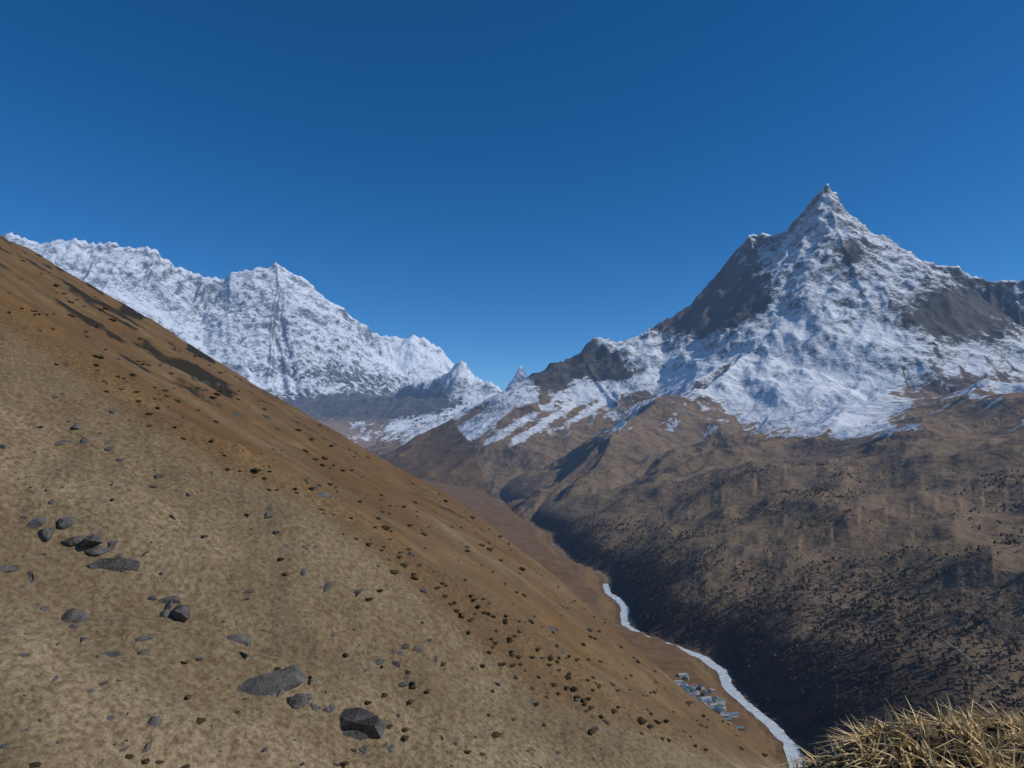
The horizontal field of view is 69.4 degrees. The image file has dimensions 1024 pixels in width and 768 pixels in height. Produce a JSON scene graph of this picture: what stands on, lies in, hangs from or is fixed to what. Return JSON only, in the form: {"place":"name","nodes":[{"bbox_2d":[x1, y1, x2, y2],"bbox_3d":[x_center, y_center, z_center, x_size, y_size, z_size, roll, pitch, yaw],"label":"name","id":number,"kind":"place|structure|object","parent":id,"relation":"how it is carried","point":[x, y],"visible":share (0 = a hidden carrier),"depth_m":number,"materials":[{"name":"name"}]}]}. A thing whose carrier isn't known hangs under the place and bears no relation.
{"place":"outdoors","nodes":[
{"label":"outdoors","id":0,"kind":"place"},
{"bbox_2d":[0,183,1023,767],"bbox_3d":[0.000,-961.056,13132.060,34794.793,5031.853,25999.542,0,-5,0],"label":"terrain","id":1,"kind":"structure","parent":0,"point":[830,331],"depth_m":1069.72,"materials":[{"name":"brown soil"}]},
{"bbox_2d":[0,347,719,767],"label":"rocks","id":2,"kind":"object","parent":1,"relation":"on","point":[360,723],"visible":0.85,"depth_m":20.53,"materials":[{"name":"grey stone"}]},
{"bbox_2d":[0,247,780,767],"bbox_3d":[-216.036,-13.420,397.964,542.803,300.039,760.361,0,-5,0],"label":"shrubs","id":3,"kind":"object","parent":1,"relation":"on","point":[410,701],"visible":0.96,"depth_m":27.96,"materials":[{"name":"brown plant"}]},
{"bbox_2d":[674,673,743,730],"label":"village","id":4,"kind":"object","parent":1,"relation":"on","point":[717,705],"visible":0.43,"depth_m":1082.06,"materials":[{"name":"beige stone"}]},
{"bbox_2d":[558,462,1023,752],"bbox_3d":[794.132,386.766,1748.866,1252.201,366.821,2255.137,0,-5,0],"label":"forest","id":5,"kind":"object","parent":1,"relation":"on","point":[896,660],"visible":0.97,"depth_m":1288.96,"materials":[{"name":"green plant"}]},
{"bbox_2d":[834,544,1022,612],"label":"trail","id":6,"kind":"object","parent":1,"relation":"on","point":[941,558],"visible":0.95,"depth_m":1316.80,"materials":[{"name":"brown soil"}]},
{"bbox_2d":[927,630,1021,703],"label":"trail","id":7,"kind":"object","parent":1,"relation":"on","point":[972,662],"visible":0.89,"depth_m":999.44,"materials":[{"name":"soil"}]},
{"bbox_2d":[0,0,1023,390],"label":"sky","id":8,"kind":"structure","parent":0,"point":[505,186],"materials":[{"name":"blue"}]},
{"bbox_2d":[603,584,804,767],"bbox_3d":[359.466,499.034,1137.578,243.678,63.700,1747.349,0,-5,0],"label":"river","id":9,"kind":"structure","parent":0,"point":[790,747],"depth_m":1194.79,"materials":[{"name":"liquid"}]},
{"bbox_2d":[754,692,1023,767],"bbox_3d":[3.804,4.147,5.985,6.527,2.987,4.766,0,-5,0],"label":"knoll grass","id":10,"kind":"structure","parent":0,"point":[952,719],"depth_m":6.14,"materials":[{"name":"beige plant"}]}
]}

